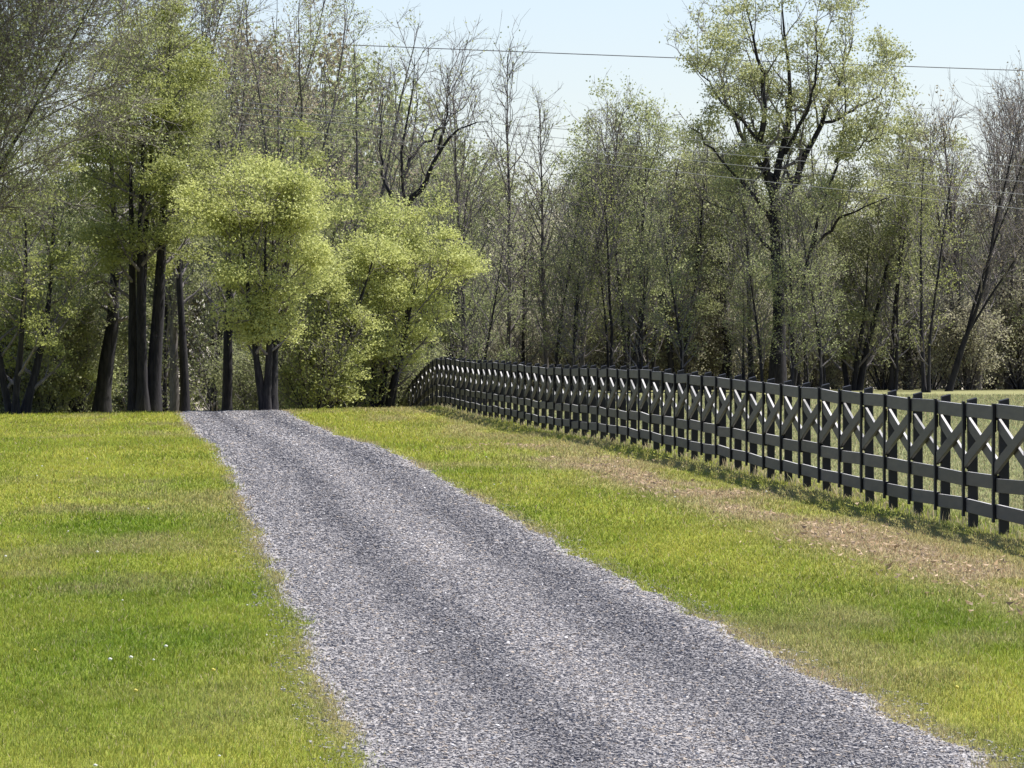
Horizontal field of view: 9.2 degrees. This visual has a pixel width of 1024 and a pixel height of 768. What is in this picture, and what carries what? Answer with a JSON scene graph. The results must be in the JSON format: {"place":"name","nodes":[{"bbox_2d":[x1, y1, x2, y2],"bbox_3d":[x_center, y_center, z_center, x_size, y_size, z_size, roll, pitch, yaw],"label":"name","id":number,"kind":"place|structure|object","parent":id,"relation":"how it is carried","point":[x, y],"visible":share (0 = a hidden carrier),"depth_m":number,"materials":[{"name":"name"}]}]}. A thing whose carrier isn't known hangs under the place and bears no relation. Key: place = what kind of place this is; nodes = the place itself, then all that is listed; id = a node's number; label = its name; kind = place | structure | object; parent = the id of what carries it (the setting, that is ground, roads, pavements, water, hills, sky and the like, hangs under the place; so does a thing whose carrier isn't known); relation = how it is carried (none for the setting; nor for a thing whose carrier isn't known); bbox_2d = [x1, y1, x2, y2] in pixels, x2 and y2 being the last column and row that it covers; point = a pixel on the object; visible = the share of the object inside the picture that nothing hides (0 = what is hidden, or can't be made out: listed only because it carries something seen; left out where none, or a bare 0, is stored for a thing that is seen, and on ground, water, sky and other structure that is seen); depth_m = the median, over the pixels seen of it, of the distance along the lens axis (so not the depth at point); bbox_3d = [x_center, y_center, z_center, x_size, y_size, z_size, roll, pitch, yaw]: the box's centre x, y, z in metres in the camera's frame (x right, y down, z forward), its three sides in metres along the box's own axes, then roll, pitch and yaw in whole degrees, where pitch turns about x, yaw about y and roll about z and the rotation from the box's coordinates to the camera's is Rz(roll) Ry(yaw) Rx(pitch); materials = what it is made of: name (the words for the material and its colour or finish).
{"place":"outdoors","nodes":[
{"label":"outdoors","id":0,"kind":"place"},
{"bbox_2d":[0,389,1023,767],"bbox_3d":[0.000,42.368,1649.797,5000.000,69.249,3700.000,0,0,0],"label":"ground","id":1,"kind":"structure","parent":0,"point":[562,523],"depth_m":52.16,"materials":[{"name":"green plant"}]},
{"bbox_2d":[0,267,91,413],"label":"bush","id":2,"kind":"object","parent":1,"relation":"on","point":[10,374],"visible":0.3,"depth_m":188.66,"materials":[{"name":"green plant"}]},
{"bbox_2d":[0,89,102,414],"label":"leafy tree","id":3,"kind":"object","parent":1,"relation":"on","point":[41,338],"visible":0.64,"depth_m":183.96,"materials":[{"name":"green plant"}]},
{"bbox_2d":[11,173,100,297],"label":"slim tree","id":4,"kind":"object","parent":1,"relation":"on","point":[36,249],"visible":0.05,"depth_m":206.11,"materials":[{"name":"green plant"}]},
{"bbox_2d":[2,269,116,412],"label":"bush","id":5,"kind":"object","parent":1,"relation":"on","point":[68,377],"visible":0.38,"depth_m":190.14,"materials":[{"name":"green plant"}]},
{"bbox_2d":[1,282,127,413],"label":"bush","id":6,"kind":"object","parent":1,"relation":"on","point":[75,399],"visible":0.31,"depth_m":191.53,"materials":[{"name":"green plant"}]},
{"bbox_2d":[21,137,128,412],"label":"leafy tree","id":7,"kind":"object","parent":1,"relation":"on","point":[89,374],"visible":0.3,"depth_m":192.18,"materials":[{"name":"green plant"}]},
{"bbox_2d":[37,280,153,412],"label":"bush","id":8,"kind":"object","parent":1,"relation":"on","point":[123,340],"visible":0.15,"depth_m":194.15,"materials":[{"name":"green plant"}]},
{"bbox_2d":[65,168,169,411],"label":"slim tree","id":9,"kind":"object","parent":1,"relation":"on","point":[124,401],"visible":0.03,"depth_m":223.31,"materials":[{"name":"green plant"}]},
{"bbox_2d":[59,73,182,412],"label":"leafy tree","id":10,"kind":"object","parent":1,"relation":"on","point":[102,400],"visible":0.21,"depth_m":189.87,"materials":[{"name":"green plant"}]},
{"bbox_2d":[0,0,283,259],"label":"bare tree","id":11,"kind":"object","parent":1,"relation":"on","point":[28,19],"visible":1,"depth_m":167.73,"materials":[{"name":"green plant"}]},
{"bbox_2d":[57,0,251,411],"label":"leafy tree","id":12,"kind":"object","parent":1,"relation":"on","point":[144,388],"visible":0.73,"depth_m":186.68,"materials":[{"name":"green plant"}]},
{"bbox_2d":[122,211,208,412],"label":"slim tree","id":13,"kind":"object","parent":1,"relation":"on","point":[165,375],"visible":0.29,"depth_m":222.55,"materials":[{"name":"green plant"}]},
{"bbox_2d":[112,27,235,411],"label":"leafy tree","id":14,"kind":"object","parent":1,"relation":"on","point":[184,403],"visible":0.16,"depth_m":193.96,"materials":[{"name":"green plant"}]},
{"bbox_2d":[91,0,269,411],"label":"tree","id":15,"kind":"object","parent":1,"relation":"on","point":[174,390],"visible":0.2,"depth_m":222.14,"materials":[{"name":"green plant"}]},
{"bbox_2d":[164,235,245,410],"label":"slim tree","id":16,"kind":"object","parent":1,"relation":"on","point":[218,345],"visible":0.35,"depth_m":216.57,"materials":[{"name":"green plant"}]},
{"bbox_2d":[188,223,267,409],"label":"slim tree","id":17,"kind":"object","parent":1,"relation":"on","point":[205,297],"visible":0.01,"depth_m":225.86,"materials":[{"name":"green plant"}]},
{"bbox_2d":[186,66,274,410],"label":"leafy tree","id":18,"kind":"object","parent":1,"relation":"on","point":[227,379],"visible":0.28,"depth_m":197.04,"materials":[{"name":"green plant"}]},
{"bbox_2d":[198,335,296,409],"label":"bush","id":19,"kind":"object","parent":1,"relation":"on","point":[245,370],"visible":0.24,"depth_m":206.94,"materials":[{"name":"green plant"}]},
{"bbox_2d":[164,138,339,409],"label":"maple tree","id":20,"kind":"object","parent":1,"relation":"on","point":[289,215],"visible":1,"depth_m":184.06,"materials":[{"name":"green plant"}]},
{"bbox_2d":[184,0,361,406],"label":"bare tree","id":21,"kind":"object","parent":1,"relation":"on","point":[246,118],"visible":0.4,"depth_m":225.14,"materials":[{"name":"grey plant"}]},
{"bbox_2d":[206,0,390,346],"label":"bare tree","id":22,"kind":"object","parent":1,"relation":"on","point":[289,89],"visible":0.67,"depth_m":220.97,"materials":[{"name":"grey plant"}]},
{"bbox_2d":[237,276,375,409],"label":"bush","id":23,"kind":"object","parent":1,"relation":"on","point":[311,355],"visible":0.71,"depth_m":193.50,"materials":[{"name":"green plant"}]},
{"bbox_2d":[258,105,387,315],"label":"leafy tree","id":24,"kind":"object","parent":1,"relation":"on","point":[315,160],"visible":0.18,"depth_m":215.16,"materials":[{"name":"green plant"}]},
{"bbox_2d":[282,220,410,408],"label":"maple tree","id":25,"kind":"object","parent":1,"relation":"on","point":[368,254],"visible":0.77,"depth_m":194.68,"materials":[{"name":"green plant"}]},
{"bbox_2d":[290,297,416,408],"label":"bush","id":26,"kind":"object","parent":1,"relation":"on","point":[363,384],"visible":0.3,"depth_m":196.71,"materials":[{"name":"green plant"}]},
{"bbox_2d":[291,3,466,298],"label":"bare tree","id":27,"kind":"object","parent":1,"relation":"on","point":[357,131],"visible":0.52,"depth_m":230.20,"materials":[{"name":"grey plant"}]},
{"bbox_2d":[298,156,492,407],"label":"maple tree","id":28,"kind":"object","parent":1,"relation":"on","point":[404,286],"visible":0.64,"depth_m":197.56,"materials":[{"name":"green plant"}]},
{"bbox_2d":[354,335,450,407],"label":"bush","id":29,"kind":"object","parent":1,"relation":"on","point":[400,399],"visible":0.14,"depth_m":201.95,"materials":[{"name":"green plant"}]},
{"bbox_2d":[368,155,463,384],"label":"slim tree","id":30,"kind":"object","parent":1,"relation":"on","point":[400,189],"visible":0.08,"depth_m":218.08,"materials":[{"name":"green plant"}]},
{"bbox_2d":[357,4,498,389],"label":"bare tree","id":31,"kind":"object","parent":1,"relation":"on","point":[427,175],"visible":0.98,"depth_m":214.99,"materials":[{"name":"brown plant"}]},
{"bbox_2d":[405,62,522,399],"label":"bare tree","id":32,"kind":"object","parent":1,"relation":"on","point":[457,200],"visible":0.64,"depth_m":217.59,"materials":[{"name":"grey plant"}]},
{"bbox_2d":[412,126,538,396],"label":"leafy tree","id":33,"kind":"object","parent":1,"relation":"on","point":[467,298],"visible":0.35,"depth_m":223.97,"materials":[{"name":"green plant"}]},
{"bbox_2d":[443,201,532,402],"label":"slim tree","id":34,"kind":"object","parent":1,"relation":"on","point":[484,312],"visible":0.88,"depth_m":215.44,"materials":[{"name":"green plant"}]},
{"bbox_2d":[460,240,516,362],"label":"slim tree","id":35,"kind":"object","parent":1,"relation":"on","point":[490,300],"visible":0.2,"depth_m":230.74,"materials":[{"name":"green plant"}]},
{"bbox_2d":[0,16,1023,411],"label":"woods","id":36,"kind":"object","parent":1,"relation":"on","point":[364,144],"visible":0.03,"depth_m":245.82,"materials":[{"name":"green plant"}]},
{"bbox_2d":[467,10,559,383],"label":"bare tree","id":37,"kind":"object","parent":1,"relation":"on","point":[508,191],"visible":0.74,"depth_m":221.45,"materials":[{"name":"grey plant"}]},
{"bbox_2d":[468,311,564,397],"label":"bush","id":38,"kind":"object","parent":1,"relation":"on","point":[496,341],"visible":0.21,"depth_m":227.38,"materials":[{"name":"green plant"}]},
{"bbox_2d":[487,174,560,397],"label":"slim tree","id":39,"kind":"object","parent":1,"relation":"on","point":[524,335],"visible":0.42,"depth_m":224.97,"materials":[{"name":"green plant"}]},
{"bbox_2d":[488,286,566,389],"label":"bush","id":40,"kind":"object","parent":1,"relation":"on","point":[540,296],"visible":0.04,"depth_m":232.75,"materials":[{"name":"green plant"}]},
{"bbox_2d":[494,81,585,390],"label":"bare tree","id":41,"kind":"object","parent":1,"relation":"on","point":[541,153],"visible":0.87,"depth_m":219.85,"materials":[{"name":"grey plant"}]},
{"bbox_2d":[516,156,610,391],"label":"slim tree","id":42,"kind":"object","parent":1,"relation":"on","point":[556,358],"visible":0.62,"depth_m":218.07,"materials":[{"name":"green plant"}]},
{"bbox_2d":[537,214,613,391],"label":"slim tree","id":43,"kind":"object","parent":1,"relation":"on","point":[579,286],"visible":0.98,"depth_m":214.13,"materials":[{"name":"green plant"}]},
{"bbox_2d":[545,221,608,366],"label":"slim tree","id":44,"kind":"object","parent":1,"relation":"on","point":[590,337],"visible":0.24,"depth_m":221.53,"materials":[{"name":"green plant"}]},
{"bbox_2d":[521,263,637,389],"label":"bush","id":45,"kind":"object","parent":1,"relation":"on","point":[601,362],"visible":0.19,"depth_m":223.79,"materials":[{"name":"green plant"}]},
{"bbox_2d":[546,122,652,389],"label":"leafy tree","id":46,"kind":"object","parent":1,"relation":"on","point":[572,169],"visible":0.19,"depth_m":226.54,"materials":[{"name":"green plant"}]},
{"bbox_2d":[566,156,639,391],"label":"slim tree","id":47,"kind":"object","parent":1,"relation":"on","point":[610,317],"visible":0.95,"depth_m":214.30,"materials":[{"name":"green plant"}]},
{"bbox_2d":[544,84,669,390],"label":"bare tree","id":48,"kind":"object","parent":1,"relation":"on","point":[583,336],"visible":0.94,"depth_m":215.63,"materials":[{"name":"green plant"}]},
{"bbox_2d":[557,282,671,389],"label":"bush","id":49,"kind":"object","parent":1,"relation":"on","point":[622,358],"visible":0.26,"depth_m":224.67,"materials":[{"name":"green plant"}]},
{"bbox_2d":[595,203,674,392],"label":"slim tree","id":50,"kind":"object","parent":1,"relation":"on","point":[645,264],"visible":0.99,"depth_m":210.89,"materials":[{"name":"green plant"}]},
{"bbox_2d":[562,67,708,390],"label":"leafy tree","id":51,"kind":"object","parent":1,"relation":"on","point":[647,122],"visible":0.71,"depth_m":218.79,"materials":[{"name":"green plant"}]},
{"bbox_2d":[592,144,700,390],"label":"slim tree","id":52,"kind":"object","parent":1,"relation":"on","point":[645,325],"visible":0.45,"depth_m":220.93,"materials":[{"name":"green plant"}]},
{"bbox_2d":[623,156,709,389],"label":"slim tree","id":53,"kind":"object","parent":1,"relation":"on","point":[682,241],"visible":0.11,"depth_m":229.19,"materials":[{"name":"green plant"}]},
{"bbox_2d":[632,176,718,389],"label":"slim tree","id":54,"kind":"object","parent":1,"relation":"on","point":[675,299],"visible":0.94,"depth_m":212.91,"materials":[{"name":"green plant"}]},
{"bbox_2d":[605,111,746,388],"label":"leafy tree","id":55,"kind":"object","parent":1,"relation":"on","point":[693,282],"visible":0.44,"depth_m":223.70,"materials":[{"name":"green plant"}]},
{"bbox_2d":[630,296,734,388],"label":"bush","id":56,"kind":"object","parent":1,"relation":"on","point":[699,354],"visible":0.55,"depth_m":224.70,"materials":[{"name":"green plant"}]},
{"bbox_2d":[648,280,735,387],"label":"bush","id":57,"kind":"object","parent":1,"relation":"on","point":[703,364],"visible":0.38,"depth_m":226.13,"materials":[{"name":"green plant"}]},
{"bbox_2d":[653,98,768,389],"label":"slim tree","id":58,"kind":"object","parent":1,"relation":"on","point":[722,134],"visible":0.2,"depth_m":227.59,"materials":[{"name":"green plant"}]},
{"bbox_2d":[403,356,1023,535],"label":"crossbuck fence","id":59,"kind":"object","parent":1,"relation":"on","point":[604,405],"visible":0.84,"depth_m":92.02,"materials":[{"name":"black wood"}]},
{"bbox_2d":[642,140,786,389],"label":"leafy tree","id":60,"kind":"object","parent":1,"relation":"on","point":[721,298],"visible":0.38,"depth_m":225.40,"materials":[{"name":"green plant"}]},
{"bbox_2d":[432,402,1023,540],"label":"tall grass","id":61,"kind":"structure","parent":1,"relation":"on","point":[840,490],"depth_m":90.18,"materials":[{"name":"green plant"}]},
{"bbox_2d":[690,289,786,387],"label":"bush","id":62,"kind":"object","parent":1,"relation":"on","point":[716,350],"visible":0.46,"depth_m":225.97,"materials":[{"name":"green plant"}]},
{"bbox_2d":[715,270,765,392],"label":"slim tree","id":63,"kind":"object","parent":1,"relation":"on","point":[742,364],"visible":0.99,"depth_m":211.81,"materials":[{"name":"green plant"}]},
{"bbox_2d":[468,442,1023,622],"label":"dry leaves","id":64,"kind":"object","parent":1,"relation":"on","point":[865,531],"visible":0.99,"depth_m":66.77,"materials":[{"name":"brown plant"}]},
{"bbox_2d":[698,142,798,380],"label":"slim tree","id":65,"kind":"object","parent":1,"relation":"on","point":[750,363],"visible":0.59,"depth_m":215.17,"materials":[{"name":"green plant"}]},
{"bbox_2d":[713,180,789,381],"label":"slim tree","id":66,"kind":"object","parent":1,"relation":"on","point":[754,312],"visible":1,"depth_m":210.79,"materials":[{"name":"green plant"}]},
{"bbox_2d":[659,0,919,385],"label":"tree","id":67,"kind":"object","parent":1,"relation":"on","point":[760,77],"visible":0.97,"depth_m":213.25,"materials":[{"name":"green plant"}]},
{"bbox_2d":[746,175,836,385],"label":"slim tree","id":68,"kind":"object","parent":1,"relation":"on","point":[791,328],"visible":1,"depth_m":210.61,"materials":[{"name":"green plant"}]},
{"bbox_2d":[741,143,845,386],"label":"slim tree","id":69,"kind":"object","parent":1,"relation":"on","point":[798,379],"visible":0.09,"depth_m":222.83,"materials":[{"name":"green plant"}]},
{"bbox_2d":[780,266,827,382],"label":"slim tree","id":70,"kind":"object","parent":1,"relation":"on","point":[806,374],"visible":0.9,"depth_m":212.09,"materials":[{"name":"green plant"}]},
{"bbox_2d":[755,283,857,385],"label":"bush","id":71,"kind":"object","parent":1,"relation":"on","point":[788,365],"visible":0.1,"depth_m":225.89,"materials":[{"name":"green plant"}]},
{"bbox_2d":[757,107,858,387],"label":"slim tree","id":72,"kind":"object","parent":1,"relation":"on","point":[789,167],"visible":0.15,"depth_m":231.78,"materials":[{"name":"green plant"}]},
{"bbox_2d":[770,170,859,387],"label":"slim tree","id":73,"kind":"object","parent":1,"relation":"on","point":[821,353],"visible":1,"depth_m":211.07,"materials":[{"name":"green plant"}]},
{"bbox_2d":[787,214,860,383],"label":"slim tree","id":74,"kind":"object","parent":1,"relation":"on","point":[821,298],"visible":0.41,"depth_m":216.37,"materials":[{"name":"green plant"}]},
{"bbox_2d":[786,309,862,389],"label":"bush","id":75,"kind":"object","parent":1,"relation":"on","point":[834,368],"visible":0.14,"depth_m":225.19,"materials":[{"name":"green plant"}]},
{"bbox_2d":[773,141,949,390],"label":"leafy tree","id":76,"kind":"object","parent":1,"relation":"on","point":[851,282],"visible":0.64,"depth_m":219.48,"materials":[{"name":"green plant"}]},
{"bbox_2d":[824,261,937,389],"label":"bush","id":77,"kind":"object","parent":1,"relation":"on","point":[877,385],"visible":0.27,"depth_m":224.60,"materials":[{"name":"green plant"}]},
{"bbox_2d":[838,134,941,390],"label":"slim tree","id":78,"kind":"object","parent":1,"relation":"on","point":[893,377],"visible":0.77,"depth_m":218.85,"materials":[{"name":"green plant"}]},
{"bbox_2d":[855,93,972,389],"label":"leafy tree","id":79,"kind":"object","parent":1,"relation":"on","point":[906,128],"visible":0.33,"depth_m":225.58,"materials":[{"name":"green plant"}]},
{"bbox_2d":[874,283,956,389],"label":"bush","id":80,"kind":"object","parent":1,"relation":"on","point":[914,376],"visible":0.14,"depth_m":227.34,"materials":[{"name":"green plant"}]},
{"bbox_2d":[878,129,982,392],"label":"slim tree","id":81,"kind":"object","parent":1,"relation":"on","point":[925,388],"visible":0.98,"depth_m":210.87,"materials":[{"name":"green plant"}]},
{"bbox_2d":[876,285,989,389],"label":"bush","id":82,"kind":"object","parent":1,"relation":"on","point":[940,340],"visible":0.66,"depth_m":224.33,"materials":[{"name":"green plant"}]},
{"bbox_2d":[891,62,1023,389],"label":"bare tree","id":83,"kind":"object","parent":1,"relation":"on","point":[951,213],"visible":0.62,"depth_m":224.93,"materials":[{"name":"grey plant"}]},
{"bbox_2d":[916,136,998,389],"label":"slim tree","id":84,"kind":"object","parent":1,"relation":"on","point":[967,168],"visible":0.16,"depth_m":234.94,"materials":[{"name":"green plant"}]},
{"bbox_2d":[909,289,1016,389],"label":"bush","id":85,"kind":"object","parent":1,"relation":"on","point":[972,349],"visible":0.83,"depth_m":224.26,"materials":[{"name":"green plant"}]},
{"bbox_2d":[916,66,1023,390],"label":"bare tree","id":86,"kind":"object","parent":1,"relation":"on","point":[973,317],"visible":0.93,"depth_m":216.91,"materials":[{"name":"brown plant"}]},
{"bbox_2d":[930,264,1023,389],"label":"bush","id":87,"kind":"object","parent":1,"relation":"on","point":[989,387],"visible":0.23,"depth_m":229.64,"materials":[{"name":"green plant"}]},
{"bbox_2d":[949,200,1011,386],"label":"slim tree","id":88,"kind":"object","parent":1,"relation":"on","point":[975,240],"visible":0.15,"depth_m":232.04,"materials":[{"name":"green plant"}]},
{"bbox_2d":[949,49,1023,325],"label":"bare tree","id":89,"kind":"object","parent":1,"relation":"on","point":[1020,179],"visible":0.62,"depth_m":221.80,"materials":[{"name":"grey plant"}]},
{"bbox_2d":[960,88,1023,389],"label":"bare tree","id":90,"kind":"object","parent":1,"relation":"on","point":[1006,374],"visible":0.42,"depth_m":227.65,"materials":[{"name":"grey plant"}]},
{"bbox_2d":[961,263,1023,389],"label":"bush","id":91,"kind":"object","parent":1,"relation":"on","point":[1007,361],"visible":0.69,"depth_m":226.88,"materials":[{"name":"green plant"}]},
{"bbox_2d":[962,265,1023,389],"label":"bush","id":92,"kind":"object","parent":1,"relation":"on","point":[997,386],"visible":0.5,"depth_m":227.79,"materials":[{"name":"green plant"}]},
{"bbox_2d":[978,200,1023,389],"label":"slim tree","id":93,"kind":"object","parent":1,"relation":"on","point":[1019,365],"visible":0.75,"depth_m":227.07,"materials":[{"name":"green plant"}]},
{"bbox_2d":[0,0,1023,410],"label":"sky","id":94,"kind":"structure","parent":0,"point":[983,34],"materials":[{"name":"blue"}]},
{"bbox_2d":[21,99,1020,208],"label":"power line","id":95,"kind":"object","parent":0,"point":[624,166],"visible":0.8,"depth_m":200.03,"materials":[{"name":"metal"}]},
{"bbox_2d":[26,89,1023,194],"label":"power line","id":96,"kind":"object","parent":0,"point":[618,152],"visible":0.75,"depth_m":202.04,"materials":[{"name":"metal"}]},
{"bbox_2d":[28,86,1022,181],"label":"power line","id":97,"kind":"object","parent":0,"point":[624,144],"visible":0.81,"depth_m":202.04,"materials":[{"name":"metal"}]},
{"bbox_2d":[31,84,1023,166],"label":"power line","id":98,"kind":"object","parent":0,"point":[628,134],"visible":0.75,"depth_m":200.04,"materials":[{"name":"metal"}]},
{"bbox_2d":[59,32,1021,70],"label":"power line","id":99,"kind":"object","parent":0,"point":[633,56],"visible":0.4,"depth_m":262.06,"materials":[{"name":"metal"}]},
{"bbox_2d":[177,409,1023,767],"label":"driveway","id":100,"kind":"structure","parent":0,"point":[342,691],"depth_m":43.32,"materials":[{"name":"grey gravel"}]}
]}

